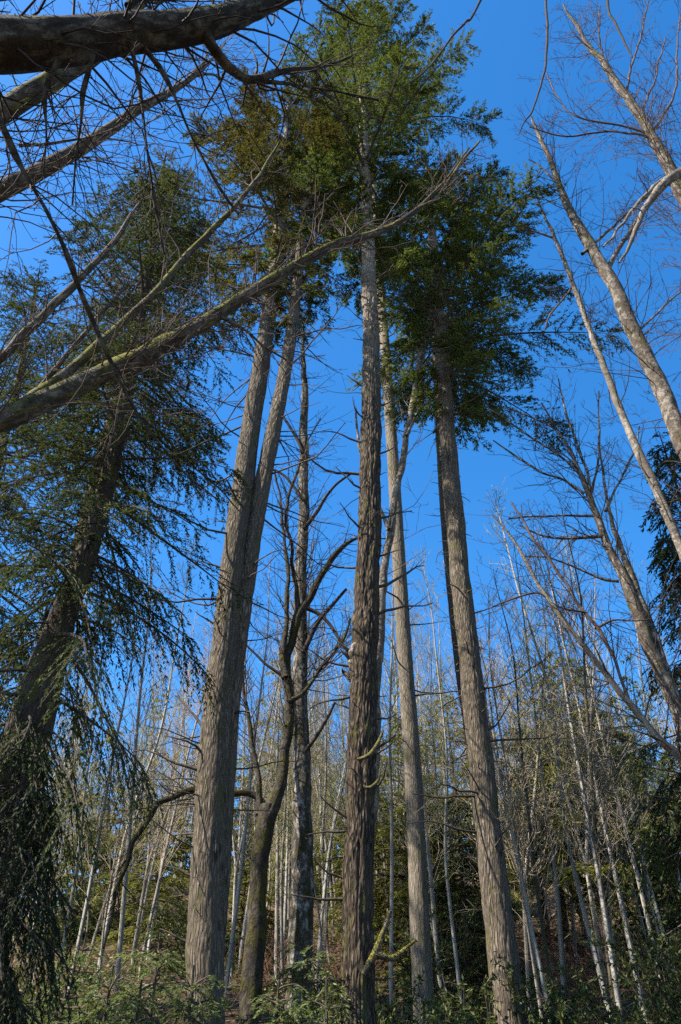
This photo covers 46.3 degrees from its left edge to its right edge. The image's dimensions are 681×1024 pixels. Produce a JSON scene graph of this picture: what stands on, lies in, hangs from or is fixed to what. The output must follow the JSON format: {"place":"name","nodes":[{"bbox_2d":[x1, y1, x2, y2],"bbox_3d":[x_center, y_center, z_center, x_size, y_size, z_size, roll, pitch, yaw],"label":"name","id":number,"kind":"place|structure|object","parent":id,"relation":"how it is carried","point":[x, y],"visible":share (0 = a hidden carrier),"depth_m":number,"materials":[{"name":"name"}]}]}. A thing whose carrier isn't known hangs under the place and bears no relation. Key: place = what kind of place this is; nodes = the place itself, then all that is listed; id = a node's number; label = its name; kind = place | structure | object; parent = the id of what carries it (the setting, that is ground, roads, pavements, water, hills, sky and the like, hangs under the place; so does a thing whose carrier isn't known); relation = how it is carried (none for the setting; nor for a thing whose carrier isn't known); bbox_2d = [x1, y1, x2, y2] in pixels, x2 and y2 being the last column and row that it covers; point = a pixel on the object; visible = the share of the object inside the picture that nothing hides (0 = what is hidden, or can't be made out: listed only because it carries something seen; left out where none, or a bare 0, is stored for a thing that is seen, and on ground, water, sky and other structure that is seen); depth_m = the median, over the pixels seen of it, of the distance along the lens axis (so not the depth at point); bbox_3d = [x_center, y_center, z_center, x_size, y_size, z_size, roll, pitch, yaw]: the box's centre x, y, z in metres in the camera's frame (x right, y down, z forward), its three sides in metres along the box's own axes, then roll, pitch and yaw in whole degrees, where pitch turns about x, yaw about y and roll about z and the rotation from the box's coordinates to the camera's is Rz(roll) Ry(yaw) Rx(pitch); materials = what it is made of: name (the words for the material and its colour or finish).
{"place":"outdoors","nodes":[
{"label":"outdoors","id":0,"kind":"place"},
{"bbox_2d":[0,0,680,906],"label":"sky","id":1,"kind":"structure","parent":0,"point":[506,41],"materials":[{"name":"blue"}]},
{"bbox_2d":[1,854,680,1023],"bbox_3d":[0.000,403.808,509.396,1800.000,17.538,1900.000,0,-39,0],"label":"ground","id":2,"kind":"structure","parent":0,"point":[235,1008],"depth_m":21.14,"materials":[{"name":"green plant"}]},
{"bbox_2d":[0,747,82,1023],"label":"cedar tree","id":3,"kind":"object","parent":2,"relation":"on","point":[11,997],"visible":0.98,"depth_m":7.72,"materials":[{"name":"needle"},{"name":"bark"}]},
{"bbox_2d":[0,258,133,822],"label":"fir tree","id":4,"kind":"object","parent":2,"relation":"on","point":[15,307],"visible":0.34,"depth_m":20.85,"materials":[{"name":"green plant"}]},
{"bbox_2d":[9,819,128,958],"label":"fir tree","id":5,"kind":"object","parent":2,"relation":"on","point":[77,908],"visible":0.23,"depth_m":26.80,"materials":[{"name":"green plant"}]},
{"bbox_2d":[27,932,115,1023],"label":"young cedar","id":6,"kind":"object","parent":2,"relation":"on","point":[82,973],"visible":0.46,"depth_m":12.55,"materials":[{"name":"green plant"}]},
{"bbox_2d":[0,195,157,429],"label":"alder tree","id":7,"kind":"object","parent":2,"relation":"on","point":[53,304],"visible":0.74,"depth_m":11.44,"materials":[{"name":"brown plant"}]},
{"bbox_2d":[51,567,140,996],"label":"alder sapling","id":8,"kind":"object","parent":2,"relation":"on","point":[78,847],"visible":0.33,"depth_m":17.97,"materials":[{"name":"white plant"}]},
{"bbox_2d":[0,0,200,258],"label":"alder tree","id":9,"kind":"object","parent":2,"relation":"on","point":[57,85],"visible":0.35,"depth_m":8.97,"materials":[{"name":"brown plant"}]},
{"bbox_2d":[57,965,147,1023],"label":"young cedar","id":10,"kind":"object","parent":2,"relation":"on","point":[92,1017],"visible":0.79,"depth_m":9.90,"materials":[{"name":"green needle foliage"},{"name":"bark"}]},
{"bbox_2d":[47,703,163,998],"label":"alder sapling","id":11,"kind":"object","parent":2,"relation":"on","point":[107,907],"visible":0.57,"depth_m":18.25,"materials":[{"name":"beige plant"}]},
{"bbox_2d":[56,570,171,1004],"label":"alder sapling","id":12,"kind":"object","parent":2,"relation":"on","point":[83,918],"visible":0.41,"depth_m":18.62,"materials":[{"name":"white plant"}]},
{"bbox_2d":[0,146,229,983],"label":"fir tree","id":13,"kind":"object","parent":2,"relation":"on","point":[51,721],"visible":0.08,"depth_m":26.17,"materials":[{"name":"green plant"}]},
{"bbox_2d":[54,803,189,945],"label":"fir tree","id":14,"kind":"object","parent":2,"relation":"on","point":[115,917],"visible":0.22,"depth_m":28.79,"materials":[{"name":"green plant"}]},
{"bbox_2d":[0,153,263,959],"bbox_3d":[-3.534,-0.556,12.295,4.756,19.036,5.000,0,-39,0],"label":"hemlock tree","id":15,"kind":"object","parent":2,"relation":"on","point":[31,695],"visible":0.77,"depth_m":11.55,"materials":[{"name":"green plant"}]},
{"bbox_2d":[0,0,275,345],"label":"alder tree","id":16,"kind":"object","parent":2,"relation":"on","point":[102,136],"visible":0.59,"depth_m":10.12,"materials":[{"name":"brown plant"}]},
{"bbox_2d":[102,979,173,1023],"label":"young cedar","id":17,"kind":"object","parent":2,"relation":"on","point":[134,1007],"visible":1,"depth_m":8.85,"materials":[{"name":"green plant"}]},
{"bbox_2d":[80,513,196,997],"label":"alder sapling","id":18,"kind":"object","parent":2,"relation":"on","point":[122,912],"visible":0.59,"depth_m":18.32,"materials":[{"name":"beige plant"}]},
{"bbox_2d":[85,633,210,963],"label":"alder sapling","id":19,"kind":"object","parent":2,"relation":"on","point":[96,931],"visible":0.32,"depth_m":24.52,"materials":[{"name":"grey plant"}]},
{"bbox_2d":[104,931,194,1023],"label":"young cedar","id":20,"kind":"object","parent":2,"relation":"on","point":[157,966],"visible":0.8,"depth_m":10.46,"materials":[{"name":"green needle foliage"},{"name":"twig bark"},{"name":"bark"}]},
{"bbox_2d":[95,530,210,990],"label":"alder sapling","id":21,"kind":"object","parent":2,"relation":"on","point":[148,765],"visible":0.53,"depth_m":20.96,"materials":[{"name":"grey plant"}]},
{"bbox_2d":[85,795,226,960],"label":"fir tree","id":22,"kind":"object","parent":2,"relation":"on","point":[129,937],"visible":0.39,"depth_m":25.01,"materials":[{"name":"green plant"}]},
{"bbox_2d":[106,602,211,961],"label":"alder sapling","id":23,"kind":"object","parent":2,"relation":"on","point":[149,943],"visible":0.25,"depth_m":25.16,"materials":[{"name":"beige plant"}]},
{"bbox_2d":[112,620,206,968],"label":"alder sapling","id":24,"kind":"object","parent":2,"relation":"on","point":[149,861],"visible":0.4,"depth_m":22.38,"materials":[{"name":"grey plant"}]},
{"bbox_2d":[111,645,208,954],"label":"alder sapling","id":25,"kind":"object","parent":2,"relation":"on","point":[151,872],"visible":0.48,"depth_m":22.89,"materials":[{"name":"beige plant"}]},
{"bbox_2d":[133,606,242,976],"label":"alder sapling","id":26,"kind":"object","parent":2,"relation":"on","point":[165,854],"visible":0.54,"depth_m":21.64,"materials":[{"name":"beige plant"}]},
{"bbox_2d":[148,965,235,1023],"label":"young cedar","id":27,"kind":"object","parent":2,"relation":"on","point":[193,989],"visible":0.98,"depth_m":9.59,"materials":[{"name":"green needle foliage"},{"name":"twig bark"},{"name":"bark"}]},
{"bbox_2d":[130,872,278,986],"bbox_3d":[-3.250,9.795,18.623,3.096,2.553,3.649,25,-45,-28],"label":"evergreen shrub","id":28,"kind":"object","parent":2,"relation":"on","point":[178,950],"visible":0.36,"depth_m":18.67,"materials":[{"name":"green plant"}]},
{"bbox_2d":[0,0,411,504],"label":"alder tree","id":29,"kind":"object","parent":2,"relation":"on","point":[49,44],"visible":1,"depth_m":5.75,"materials":[{"name":"brown plant"}]},
{"bbox_2d":[84,406,384,1023],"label":"maple tree","id":30,"kind":"object","parent":2,"relation":"on","point":[251,985],"visible":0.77,"depth_m":15.04,"materials":[{"name":"brown plant"}]},
{"bbox_2d":[190,607,291,984],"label":"alder sapling","id":31,"kind":"object","parent":2,"relation":"on","point":[236,862],"visible":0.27,"depth_m":21.37,"materials":[{"name":"white plant"}]},
{"bbox_2d":[0,116,507,497],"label":"alder tree","id":32,"kind":"object","parent":2,"relation":"on","point":[60,388],"visible":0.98,"depth_m":9.96,"materials":[{"name":"brown plant"}]},
{"bbox_2d":[195,542,316,995],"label":"alder sapling","id":33,"kind":"object","parent":2,"relation":"on","point":[236,905],"visible":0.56,"depth_m":19.85,"materials":[{"name":"beige plant"}]},
{"bbox_2d":[224,856,289,965],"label":"fir tree","id":34,"kind":"object","parent":2,"relation":"on","point":[242,905],"visible":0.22,"depth_m":23.57,"materials":[{"name":"green plant"}]},
{"bbox_2d":[118,64,416,1023],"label":"fir tree","id":35,"kind":"object","parent":2,"relation":"on","point":[210,846],"visible":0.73,"depth_m":18.78,"materials":[{"name":"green plant"}]},
{"bbox_2d":[233,602,316,967],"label":"alder sapling","id":36,"kind":"object","parent":2,"relation":"on","point":[244,925],"visible":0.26,"depth_m":24.66,"materials":[{"name":"beige plant"}]},
{"bbox_2d":[247,979,308,1023],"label":"young cedar","id":37,"kind":"object","parent":2,"relation":"on","point":[288,1017],"visible":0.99,"depth_m":10.58,"materials":[{"name":"green plant"}]},
{"bbox_2d":[236,611,325,991],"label":"alder sapling","id":38,"kind":"object","parent":2,"relation":"on","point":[280,884],"visible":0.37,"depth_m":20.76,"materials":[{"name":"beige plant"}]},
{"bbox_2d":[232,735,343,1009],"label":"alder sapling","id":39,"kind":"object","parent":2,"relation":"on","point":[317,909],"visible":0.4,"depth_m":18.25,"materials":[{"name":"grey plant"}]},
{"bbox_2d":[235,932,343,1023],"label":"young cedar","id":40,"kind":"object","parent":2,"relation":"on","point":[302,981],"visible":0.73,"depth_m":11.22,"materials":[{"name":"needle"},{"name":"bark"}]},
{"bbox_2d":[236,602,342,985],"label":"alder sapling","id":41,"kind":"object","parent":2,"relation":"on","point":[277,891],"visible":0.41,"depth_m":21.67,"materials":[{"name":"beige plant"}]},
{"bbox_2d":[250,496,346,967],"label":"alder sapling","id":42,"kind":"object","parent":2,"relation":"on","point":[314,647],"visible":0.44,"depth_m":22.86,"materials":[{"name":"grey plant"}]},
{"bbox_2d":[247,308,387,1018],"bbox_3d":[-0.926,1.438,18.225,4.064,19.578,4.453,0,-39,0],"label":"alder tree","id":43,"kind":"object","parent":2,"relation":"on","point":[301,919],"visible":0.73,"depth_m":16.03,"materials":[{"name":"brown plant"}]},
{"bbox_2d":[293,975,358,1023],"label":"young cedar","id":44,"kind":"object","parent":2,"relation":"on","point":[327,1008],"visible":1,"depth_m":10.47,"materials":[{"name":"green plant"}]},
{"bbox_2d":[307,587,348,963],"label":"alder sapling","id":45,"kind":"object","parent":2,"relation":"on","point":[323,821],"visible":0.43,"depth_m":25.86,"materials":[{"name":"grey plant"}]},
{"bbox_2d":[4,857,679,1023],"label":"ground cover","id":46,"kind":"object","parent":2,"relation":"on","point":[380,1003],"visible":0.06,"depth_m":20.10,"materials":[{"name":"green plant"}]},
{"bbox_2d":[18,616,680,919],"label":"woods","id":47,"kind":"object","parent":2,"relation":"on","point":[245,785],"visible":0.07,"depth_m":45.18,"materials":[{"name":"brown plant"}]},
{"bbox_2d":[310,578,388,965],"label":"alder sapling","id":48,"kind":"object","parent":2,"relation":"on","point":[328,879],"visible":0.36,"depth_m":25.50,"materials":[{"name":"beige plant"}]},
{"bbox_2d":[311,590,387,988],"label":"alder sapling","id":49,"kind":"object","parent":2,"relation":"on","point":[338,808],"visible":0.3,"depth_m":20.82,"materials":[{"name":"grey plant"}]},
{"bbox_2d":[259,0,502,1023],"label":"fir tree","id":50,"kind":"object","parent":2,"relation":"on","point":[362,953],"visible":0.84,"depth_m":22.49,"materials":[{"name":"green plant"}]},
{"bbox_2d":[318,969,457,1023],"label":"evergreen shrub","id":51,"kind":"object","parent":2,"relation":"on","point":[390,1017],"visible":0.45,"depth_m":12.06,"materials":[{"name":"green plant"}]},
{"bbox_2d":[341,509,448,1003],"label":"alder sapling","id":52,"kind":"object","parent":2,"relation":"on","point":[392,866],"visible":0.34,"depth_m":19.31,"materials":[{"name":"grey plant"}]},
{"bbox_2d":[314,714,486,970],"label":"cedar tree","id":53,"kind":"object","parent":2,"relation":"on","point":[378,887],"visible":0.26,"depth_m":23.27,"materials":[{"name":"green plant"}]},
{"bbox_2d":[322,88,485,1023],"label":"fir tree","id":54,"kind":"object","parent":2,"relation":"on","point":[421,958],"visible":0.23,"depth_m":17.72,"materials":[{"name":"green plant"}]},
{"bbox_2d":[353,238,457,847],"bbox_3d":[2.572,-1.505,21.205,4.950,27.654,1.551,0,-39,0],"label":"alder tree","id":55,"kind":"object","parent":2,"relation":"on","point":[390,524],"visible":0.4,"depth_m":19.60,"materials":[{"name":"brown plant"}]},
{"bbox_2d":[343,648,469,992],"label":"alder sapling","id":56,"kind":"object","parent":2,"relation":"on","point":[431,924],"visible":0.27,"depth_m":20.50,"materials":[{"name":"beige plant"}]},
{"bbox_2d":[339,873,511,1006],"bbox_3d":[2.337,9.489,17.920,3.341,2.959,4.018,-22,-44,25],"label":"evergreen shrub","id":57,"kind":"object","parent":2,"relation":"on","point":[462,953],"visible":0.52,"depth_m":17.57,"materials":[{"name":"green plant"}]},
{"bbox_2d":[388,630,474,976],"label":"alder sapling","id":58,"kind":"object","parent":2,"relation":"on","point":[441,902],"visible":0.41,"depth_m":23.69,"materials":[{"name":"grey plant"}]},
{"bbox_2d":[391,547,475,1002],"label":"alder sapling","id":59,"kind":"object","parent":2,"relation":"on","point":[446,872],"visible":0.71,"depth_m":19.05,"materials":[{"name":"grey plant"}]},
{"bbox_2d":[386,178,480,762],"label":"fir tree","id":60,"kind":"object","parent":2,"relation":"on","point":[442,515],"visible":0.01,"depth_m":21.97,"materials":[{"name":"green plant"}]},
{"bbox_2d":[380,831,487,980],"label":"fir tree","id":61,"kind":"object","parent":2,"relation":"on","point":[434,851],"visible":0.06,"depth_m":21.77,"materials":[{"name":"green plant"}]},
{"bbox_2d":[395,589,474,967],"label":"alder sapling","id":62,"kind":"object","parent":2,"relation":"on","point":[454,747],"visible":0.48,"depth_m":24.40,"materials":[{"name":"grey plant"}]},
{"bbox_2d":[380,537,496,999],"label":"alder sapling","id":63,"kind":"object","parent":2,"relation":"on","point":[435,929],"visible":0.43,"depth_m":19.71,"materials":[{"name":"beige plant"}]},
{"bbox_2d":[394,689,533,913],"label":"fir tree","id":64,"kind":"object","parent":2,"relation":"on","point":[466,764],"visible":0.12,"depth_m":31.66,"materials":[{"name":"green plant"}]},
{"bbox_2d":[383,793,549,997],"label":"fir tree","id":65,"kind":"object","parent":2,"relation":"on","point":[461,893],"visible":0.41,"depth_m":20.16,"materials":[{"name":"green plant"}]},
{"bbox_2d":[401,962,538,1023],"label":"evergreen shrub","id":66,"kind":"object","parent":2,"relation":"on","point":[467,1007],"visible":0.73,"depth_m":13.13,"materials":[{"name":"green plant"}]},
{"bbox_2d":[337,149,632,1023],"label":"fir tree","id":67,"kind":"object","parent":2,"relation":"on","point":[491,271],"visible":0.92,"depth_m":22.26,"materials":[{"name":"green plant"}]},
{"bbox_2d":[435,612,552,972],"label":"alder sapling","id":68,"kind":"object","parent":2,"relation":"on","point":[491,711],"visible":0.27,"depth_m":23.45,"materials":[{"name":"grey plant"}]},
{"bbox_2d":[429,553,579,1021],"bbox_3d":[3.325,5.250,17.048,3.463,10.991,3.214,20,-43,-22],"label":"alder sapling","id":69,"kind":"object","parent":2,"relation":"on","point":[524,896],"visible":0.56,"depth_m":16.23,"materials":[{"name":"beige plant"}]},
{"bbox_2d":[432,604,579,1020],"bbox_3d":[4.089,6.217,18.874,3.243,10.668,3.476,-29,-47,31],"label":"alder sapling","id":70,"kind":"object","parent":2,"relation":"on","point":[527,956],"visible":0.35,"depth_m":17.98,"materials":[{"name":"beige plant"}]},
{"bbox_2d":[440,569,573,1016],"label":"alder sapling","id":71,"kind":"object","parent":2,"relation":"on","point":[509,787],"visible":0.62,"depth_m":16.70,"materials":[{"name":"beige plant"}]},
{"bbox_2d":[450,560,594,1013],"bbox_3d":[3.870,5.270,17.084,2.732,10.873,2.954,14,-41,-16],"label":"alder sapling","id":72,"kind":"object","parent":2,"relation":"on","point":[536,881],"visible":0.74,"depth_m":16.60,"materials":[{"name":"grey plant"}]},
{"bbox_2d":[473,725,605,973],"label":"sapling","id":73,"kind":"object","parent":2,"relation":"on","point":[581,879],"visible":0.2,"depth_m":22.77,"materials":[{"name":"green plant"}]},
{"bbox_2d":[490,531,597,1022],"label":"alder sapling","id":74,"kind":"object","parent":2,"relation":"on","point":[559,923],"visible":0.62,"depth_m":18.45,"materials":[{"name":"grey plant"}]},
{"bbox_2d":[475,944,621,1023],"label":"evergreen shrub","id":75,"kind":"object","parent":2,"relation":"on","point":[551,1015],"visible":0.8,"depth_m":12.43,"materials":[{"name":"green plant"}]},
{"bbox_2d":[480,476,627,1016],"bbox_3d":[5.086,4.644,20.176,3.352,14.904,2.473,-24,-47,22],"label":"alder sapling","id":76,"kind":"object","parent":2,"relation":"on","point":[585,915],"visible":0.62,"depth_m":18.90,"materials":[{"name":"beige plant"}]},
{"bbox_2d":[519,544,606,969],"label":"alder sapling","id":77,"kind":"object","parent":2,"relation":"on","point":[572,918],"visible":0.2,"depth_m":24.33,"materials":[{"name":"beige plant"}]},
{"bbox_2d":[452,493,680,866],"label":"maple tree","id":78,"kind":"object","parent":2,"relation":"on","point":[664,744],"visible":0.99,"depth_m":14.45,"materials":[{"name":"brown plant"}]},
{"bbox_2d":[492,565,641,986],"bbox_3d":[6.438,6.715,22.328,3.926,12.468,3.186,2,-39,2],"label":"alder sapling","id":79,"kind":"object","parent":2,"relation":"on","point":[589,891],"visible":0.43,"depth_m":21.31,"materials":[{"name":"grey plant"}]},
{"bbox_2d":[472,723,677,955],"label":"fir tree","id":80,"kind":"object","parent":2,"relation":"on","point":[565,922],"visible":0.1,"depth_m":24.48,"materials":[{"name":"green plant"}]},
{"bbox_2d":[481,913,671,1005],"bbox_3d":[5.092,10.653,18.857,4.874,1.993,4.321,26,-45,-28],"label":"bramble bush","id":81,"kind":"object","parent":2,"relation":"on","point":[567,973],"visible":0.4,"depth_m":18.16,"materials":[{"name":"plant"}]},
{"bbox_2d":[482,366,680,742],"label":"maple tree","id":82,"kind":"object","parent":2,"relation":"on","point":[628,579],"visible":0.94,"depth_m":16.92,"materials":[{"name":"brown plant"}]},
{"bbox_2d":[514,505,648,1022],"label":"alder sapling","id":83,"kind":"object","parent":2,"relation":"on","point":[623,915],"visible":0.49,"depth_m":18.00,"materials":[{"name":"beige plant"}]},
{"bbox_2d":[502,496,671,1022],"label":"alder sapling","id":84,"kind":"object","parent":2,"relation":"on","point":[592,777],"visible":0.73,"depth_m":17.06,"materials":[{"name":"tan twig bark"},{"name":"white bark"}]},
{"bbox_2d":[500,643,675,989],"bbox_3d":[6.661,7.843,22.272,5.577,9.601,5.219,0,-39,0],"label":"sapling","id":85,"kind":"object","parent":2,"relation":"on","point":[575,898],"visible":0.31,"depth_m":22.12,"materials":[{"name":"green plant"}]},
{"bbox_2d":[499,511,677,1022],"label":"alder sapling","id":86,"kind":"object","parent":2,"relation":"on","point":[618,1000],"visible":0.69,"depth_m":16.62,"materials":[{"name":"beige plant"}]},
{"bbox_2d":[503,196,680,561],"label":"alder tree","id":87,"kind":"object","parent":2,"relation":"on","point":[665,511],"visible":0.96,"depth_m":17.69,"materials":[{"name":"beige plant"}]},
{"bbox_2d":[506,100,680,527],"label":"alder tree","id":88,"kind":"object","parent":2,"relation":"on","point":[655,376],"visible":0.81,"depth_m":18.62,"materials":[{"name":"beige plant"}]},
{"bbox_2d":[516,0,680,419],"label":"alder tree","id":89,"kind":"object","parent":2,"relation":"on","point":[662,154],"visible":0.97,"depth_m":20.23,"materials":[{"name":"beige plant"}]},
{"bbox_2d":[519,969,680,1023],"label":"evergreen shrub","id":90,"kind":"object","parent":2,"relation":"on","point":[637,1016],"visible":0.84,"depth_m":11.59,"materials":[{"name":"green plant"}]},
{"bbox_2d":[540,548,680,1010],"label":"alder sapling","id":91,"kind":"object","parent":2,"relation":"on","point":[643,902],"visible":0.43,"depth_m":20.11,"materials":[{"name":"beige plant"}]},
{"bbox_2d":[550,534,678,967],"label":"alder sapling","id":92,"kind":"object","parent":2,"relation":"on","point":[647,878],"visible":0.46,"depth_m":22.55,"materials":[{"name":"grey plant"}]},
{"bbox_2d":[560,908,680,1023],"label":"evergreen shrub","id":93,"kind":"object","parent":2,"relation":"on","point":[672,976],"visible":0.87,"depth_m":12.11,"materials":[{"name":"green plant"}]},
{"bbox_2d":[568,719,679,946],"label":"tree","id":94,"kind":"object","parent":2,"relation":"on","point":[635,881],"visible":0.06,"depth_m":24.32,"materials":[{"name":"green plant"}]},
{"bbox_2d":[584,803,680,1013],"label":"evergreen shrub","id":95,"kind":"object","parent":2,"relation":"on","point":[643,943],"visible":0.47,"depth_m":17.10,"materials":[{"name":"green plant"}]},
{"bbox_2d":[596,534,680,900],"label":"alder sapling","id":96,"kind":"object","parent":2,"relation":"on","point":[656,765],"visible":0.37,"depth_m":25.66,"materials":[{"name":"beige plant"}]},
{"bbox_2d":[603,431,680,1019],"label":"fir tree","id":97,"kind":"object","parent":2,"relation":"on","point":[662,556],"visible":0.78,"depth_m":16.01,"materials":[{"name":"green plant"}]},
{"bbox_2d":[603,153,680,262],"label":"alder tree","id":98,"kind":"object","parent":2,"relation":"on","point":[656,189],"visible":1,"depth_m":16.04,"materials":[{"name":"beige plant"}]},
{"bbox_2d":[605,838,680,971],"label":"fir tree","id":99,"kind":"object","parent":2,"relation":"on","point":[674,924],"visible":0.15,"depth_m":22.92,"materials":[{"name":"green plant"}]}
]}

